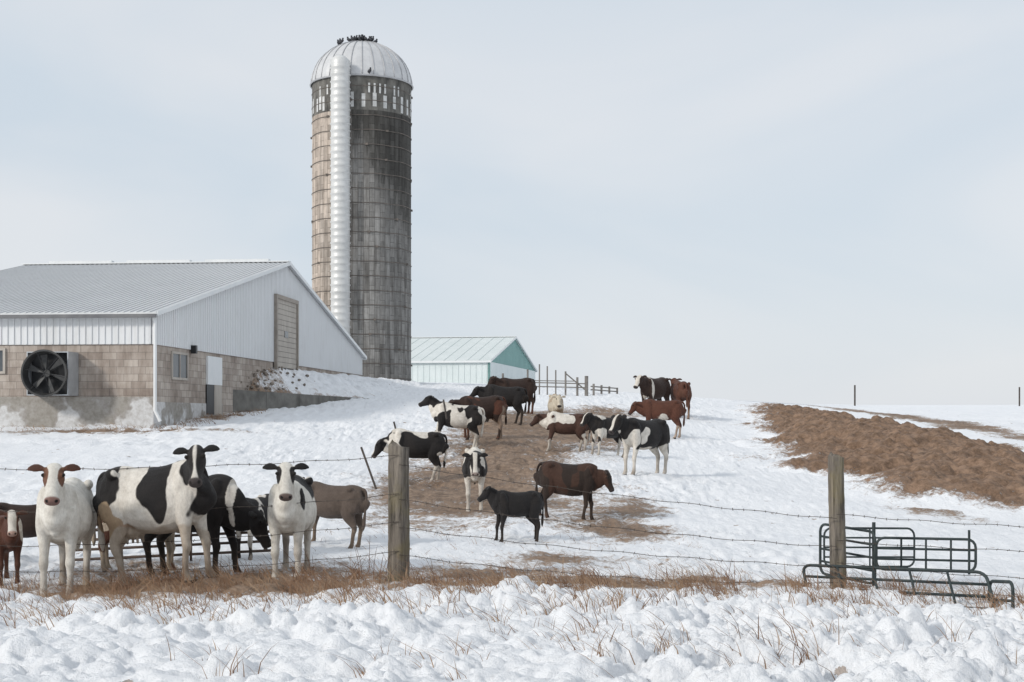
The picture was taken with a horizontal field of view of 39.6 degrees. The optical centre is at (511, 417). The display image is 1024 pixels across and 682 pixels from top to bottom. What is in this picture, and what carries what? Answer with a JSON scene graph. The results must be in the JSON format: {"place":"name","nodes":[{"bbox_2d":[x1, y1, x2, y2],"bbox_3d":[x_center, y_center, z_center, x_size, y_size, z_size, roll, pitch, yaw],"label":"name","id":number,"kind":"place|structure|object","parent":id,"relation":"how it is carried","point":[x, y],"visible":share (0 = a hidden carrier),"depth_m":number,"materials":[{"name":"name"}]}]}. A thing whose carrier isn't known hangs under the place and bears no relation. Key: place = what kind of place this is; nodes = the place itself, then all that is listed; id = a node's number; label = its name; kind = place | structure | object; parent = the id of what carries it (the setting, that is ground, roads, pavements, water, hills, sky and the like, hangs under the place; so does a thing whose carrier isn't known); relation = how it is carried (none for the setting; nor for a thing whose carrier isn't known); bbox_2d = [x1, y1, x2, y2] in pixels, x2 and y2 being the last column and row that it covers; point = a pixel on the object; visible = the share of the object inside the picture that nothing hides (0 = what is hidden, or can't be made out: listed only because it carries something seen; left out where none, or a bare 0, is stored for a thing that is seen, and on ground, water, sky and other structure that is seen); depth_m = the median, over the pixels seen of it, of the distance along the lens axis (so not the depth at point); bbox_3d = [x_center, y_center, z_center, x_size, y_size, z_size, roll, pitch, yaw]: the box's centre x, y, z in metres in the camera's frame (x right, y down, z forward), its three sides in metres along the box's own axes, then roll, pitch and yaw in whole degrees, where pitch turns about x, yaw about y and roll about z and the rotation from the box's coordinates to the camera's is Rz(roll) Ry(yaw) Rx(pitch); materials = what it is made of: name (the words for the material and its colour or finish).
{"place":"outdoors","nodes":[
{"label":"outdoors","id":0,"kind":"place"},
{"bbox_2d":[0,382,1023,681],"bbox_3d":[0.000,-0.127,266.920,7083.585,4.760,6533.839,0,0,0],"label":"snow ground","id":1,"kind":"structure","parent":0,"point":[94,642],"depth_m":18.55,"materials":[{"name":"white snow"}]},
{"bbox_2d":[0,509,27,585],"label":"calf","id":2,"kind":"object","parent":1,"relation":"on","point":[11,532],"visible":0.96,"depth_m":17.05},
{"bbox_2d":[0,502,36,537],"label":"calf","id":3,"kind":"object","parent":1,"relation":"on","point":[28,525],"visible":0.2,"depth_m":19.09},
{"bbox_2d":[27,463,96,597],"bbox_3d":[-5.233,1.292,16.621,0.603,1.585,1.869,0,1,-7],"label":"cow","id":4,"kind":"object","parent":1,"relation":"on","point":[66,519],"visible":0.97,"depth_m":16.15},
{"bbox_2d":[92,522,210,571],"bbox_3d":[-4.671,1.487,18.412,1.604,1.061,0.475,1,0,-5],"label":"cow","id":5,"kind":"object","parent":1,"relation":"on","point":[170,547],"visible":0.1,"depth_m":18.30},
{"bbox_2d":[92,445,219,586],"bbox_3d":[-4.181,1.185,16.812,1.761,1.749,0.750,0,0,28],"label":"cow","id":6,"kind":"object","parent":1,"relation":"on","point":[137,504],"visible":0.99,"depth_m":16.60},
{"bbox_2d":[75,521,270,561],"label":"livestock gate","id":7,"kind":"structure","parent":1,"relation":"on","point":[191,554],"depth_m":19.01,"materials":[{"name":"grey metal"}]},
{"bbox_2d":[0,259,366,428],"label":"dairy barn","id":8,"kind":"structure","parent":1,"relation":"on","point":[142,343],"depth_m":43.44,"materials":[{"name":"metal"}]},
{"bbox_2d":[0,350,2,370],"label":"window glass","id":9,"kind":"structure","parent":8,"relation":"in","point":[1,352],"depth_m":40.40,"materials":[{"name":"grey glass"}]},
{"bbox_2d":[0,348,5,373],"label":"window frame","id":10,"kind":"structure","parent":8,"relation":"in","point":[4,349],"depth_m":40.36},
{"bbox_2d":[171,351,187,380],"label":"window frame","id":11,"kind":"structure","parent":8,"relation":"in","point":[172,352],"depth_m":42.19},
{"bbox_2d":[173,354,186,377],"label":"window glass","id":12,"kind":"structure","parent":8,"relation":"in","point":[175,356],"depth_m":42.25,"materials":[{"name":"grey glass"}]},
{"bbox_2d":[206,356,221,384],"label":"door panel","id":13,"kind":"structure","parent":8,"relation":"in","point":[213,365],"depth_m":45.34,"materials":[{"name":"white metal"}]},
{"bbox_2d":[214,385,221,414],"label":"door lower","id":14,"kind":"structure","parent":8,"relation":"in","point":[217,388],"depth_m":45.80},
{"bbox_2d":[278,299,295,368],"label":"loft door","id":15,"kind":"structure","parent":8,"relation":"in","point":[282,319],"depth_m":54.44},
{"bbox_2d":[141,474,270,574],"bbox_3d":[-3.877,1.355,17.773,1.908,1.300,0.603,-2,-1,22],"label":"cow","id":16,"kind":"object","parent":1,"relation":"on","point":[231,519],"visible":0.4,"depth_m":17.49},
{"bbox_2d":[236,494,279,559],"bbox_3d":[-3.507,1.480,19.294,0.394,0.919,1.283,0,3,22],"label":"calf","id":17,"kind":"object","parent":1,"relation":"on","point":[260,500],"visible":0.22,"depth_m":19.16},
{"bbox_2d":[262,462,316,576],"bbox_3d":[-2.702,1.251,17.389,0.572,1.502,1.738,0,2,-2],"label":"cow","id":18,"kind":"object","parent":1,"relation":"on","point":[288,511],"visible":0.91,"depth_m":16.94},
{"bbox_2d":[233,390,367,412],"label":"retaining wall","id":19,"kind":"structure","parent":1,"relation":"on","point":[244,400],"depth_m":50.00,"materials":[{"name":"concrete"}]},
{"bbox_2d":[248,367,420,397],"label":"snowy ramp","id":20,"kind":"structure","parent":1,"relation":"on","point":[339,385],"depth_m":56.92,"materials":[{"name":"white snow"}]},
{"bbox_2d":[240,366,308,390],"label":"rubble pile","id":21,"kind":"object","parent":20,"relation":"on","point":[266,374],"visible":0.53,"depth_m":51.24,"materials":[{"name":"stone"}]},
{"bbox_2d":[303,477,369,548],"bbox_3d":[-2.705,1.395,20.720,1.400,1.001,0.410,4,1,22],"label":"calf","id":22,"kind":"object","parent":1,"relation":"on","point":[350,513],"visible":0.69,"depth_m":20.47},
{"bbox_2d":[309,39,413,380],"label":"concrete silo","id":23,"kind":"object","parent":1,"relation":"on","point":[361,167],"visible":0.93,"depth_m":73.70,"materials":[{"name":"concrete"}]},
{"bbox_2d":[360,447,376,488],"bbox_3d":[-2.852,1.022,28.365,0.354,0.887,0.038,0,0,0],"label":"steel stake","id":24,"kind":"object","parent":1,"relation":"on","point":[368,467],"visible":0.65,"depth_m":28.35,"materials":[{"name":"metal"}]},
{"bbox_2d":[387,440,409,581],"bbox_3d":[-1.362,1.274,17.002,0.286,2.029,0.275,0,0,0],"label":"wooden fence post","id":25,"kind":"object","parent":1,"relation":"on","point":[398,509],"visible":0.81,"depth_m":16.89,"materials":[{"name":"wood"}]},
{"bbox_2d":[0,455,1023,596],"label":"barbed wire","id":26,"kind":"object","parent":25,"relation":"attached to","point":[568,522],"visible":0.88,"depth_m":16.86,"materials":[{"name":"metal"}]},
{"bbox_2d":[371,428,448,479],"bbox_3d":[-2.191,0.819,30.561,1.649,1.146,0.520,5,-1,-12],"label":"cow","id":27,"kind":"object","parent":1,"relation":"on","point":[432,446],"visible":0.77,"depth_m":30.42},
{"bbox_2d":[443,399,446,418],"bbox_3d":[-1.694,-0.215,36.000,0.126,0.503,0.038,0,0,0],"label":"steel stake","id":28,"kind":"object","parent":1,"relation":"on","point":[444,408],"visible":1,"depth_m":35.98,"materials":[{"name":"metal"}]},
{"bbox_2d":[418,395,485,446],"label":"cow","id":29,"kind":"object","parent":1,"relation":"on","point":[471,418],"visible":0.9,"depth_m":36.48},
{"bbox_2d":[411,336,537,383],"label":"machine shed","id":30,"kind":"structure","parent":1,"relation":"on","point":[480,359],"depth_m":98.57,"materials":[{"name":"white metal"}]},
{"bbox_2d":[462,447,487,511],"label":"cow","id":31,"kind":"object","parent":1,"relation":"on","point":[474,462],"visible":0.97,"depth_m":26.03},
{"bbox_2d":[448,395,507,439],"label":"cow","id":32,"kind":"object","parent":1,"relation":"on","point":[495,407],"visible":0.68,"depth_m":38.66},
{"bbox_2d":[469,384,528,424],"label":"cow","id":33,"kind":"object","parent":1,"relation":"on","point":[516,398],"visible":0.77,"depth_m":43.03},
{"bbox_2d":[477,486,543,541],"bbox_3d":[-0.004,1.505,21.980,1.053,0.896,0.400,1,-1,-20],"label":"calf","id":34,"kind":"object","parent":1,"relation":"on","point":[528,504],"visible":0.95,"depth_m":21.88},
{"bbox_2d":[0,408,1023,679],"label":"dry grass","id":35,"kind":"structure","parent":1,"relation":"on","point":[350,576],"depth_m":15.66,"materials":[{"name":"brown plant"}]},
{"bbox_2d":[487,376,536,414],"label":"cow","id":36,"kind":"object","parent":1,"relation":"on","point":[529,385],"visible":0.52,"depth_m":47.93},
{"bbox_2d":[548,394,565,412],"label":"cow","id":37,"kind":"object","parent":1,"relation":"on","point":[555,402],"visible":0.71,"depth_m":42.88},
{"bbox_2d":[502,364,617,395],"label":"corral fence","id":38,"kind":"object","parent":1,"relation":"on","point":[601,387],"visible":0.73,"depth_m":61.98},
{"bbox_2d":[530,411,590,451],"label":"cow","id":39,"kind":"object","parent":1,"relation":"on","point":[552,422],"visible":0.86,"depth_m":36.11},
{"bbox_2d":[533,461,613,519],"bbox_3d":[1.072,1.305,24.940,1.442,1.056,0.480,4,1,8],"label":"cow","id":40,"kind":"object","parent":1,"relation":"on","point":[587,477],"visible":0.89,"depth_m":24.79},
{"bbox_2d":[580,412,623,457],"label":"cow","id":41,"kind":"object","parent":1,"relation":"on","point":[599,426],"visible":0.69,"depth_m":35.22},
{"bbox_2d":[220,542,1020,613],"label":"dry weeds","id":42,"kind":"object","parent":1,"relation":"on","point":[464,596],"visible":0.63,"depth_m":16.26,"materials":[{"name":"brown plant"}]},
{"bbox_2d":[608,414,669,474],"bbox_3d":[2.832,0.622,31.456,1.894,1.367,0.583,2,-1,-44],"label":"cow","id":43,"kind":"object","parent":1,"relation":"on","point":[652,436],"visible":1,"depth_m":31.26},
{"bbox_2d":[633,375,670,400],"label":"cow","id":44,"kind":"object","parent":1,"relation":"on","point":[658,389],"visible":0.88,"depth_m":50.58},
{"bbox_2d":[628,399,686,438],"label":"cow","id":45,"kind":"object","parent":1,"relation":"on","point":[674,411],"visible":0.86,"depth_m":42.54},
{"bbox_2d":[668,378,691,418],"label":"cow","id":46,"kind":"object","parent":1,"relation":"on","point":[681,391],"visible":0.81,"depth_m":50.79},
{"bbox_2d":[828,452,846,587],"bbox_3d":[3.891,1.424,17.002,0.221,2.047,0.204,0,0,0],"label":"wooden fence post","id":47,"kind":"object","parent":1,"relation":"on","point":[836,504],"visible":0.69,"depth_m":16.92,"materials":[{"name":"brown wood"}]},
{"bbox_2d":[819,523,876,583],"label":"livestock gate","id":48,"kind":"structure","parent":1,"relation":"on","point":[821,536],"depth_m":17.21,"materials":[{"name":"grey metal"}]},
{"bbox_2d":[854,385,855,405],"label":"field post","id":49,"kind":"object","parent":1,"relation":"on","point":[854,395],"visible":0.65,"depth_m":99.96,"materials":[{"name":"metal"}]},
{"bbox_2d":[704,402,1023,522],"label":"dirt mound","id":50,"kind":"object","parent":1,"relation":"on","point":[890,462],"visible":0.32,"depth_m":34.52,"materials":[{"name":"brown soil"}]},
{"bbox_2d":[823,527,914,567],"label":"livestock gate","id":51,"kind":"structure","parent":1,"relation":"on","point":[870,538],"depth_m":18.48,"materials":[{"name":"grey metal"}]},
{"bbox_2d":[802,564,995,608],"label":"livestock gate","id":52,"kind":"structure","parent":1,"relation":"on","point":[949,581],"depth_m":15.99,"materials":[{"name":"grey metal"}]},
{"bbox_2d":[872,522,969,585],"bbox_3d":[4.980,1.678,17.302,1.271,0.829,0.043,0,0,-10],"label":"gate upright","id":53,"kind":"object","parent":1,"relation":"on","point":[874,527],"visible":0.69,"depth_m":17.19,"materials":[{"name":"grey metal"}]},
{"bbox_2d":[877,536,976,572],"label":"livestock gate","id":54,"kind":"structure","parent":1,"relation":"on","point":[950,560],"depth_m":17.77,"materials":[{"name":"grey metal"}]},
{"bbox_2d":[988,579,1014,607],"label":"livestock gate","id":55,"kind":"structure","parent":1,"relation":"on","point":[992,581],"depth_m":14.96,"materials":[{"name":"grey metal"}]},
{"bbox_2d":[0,0,1023,404],"label":"sky","id":56,"kind":"structure","parent":0,"point":[778,201],"materials":[{"name":"white"}]}
]}

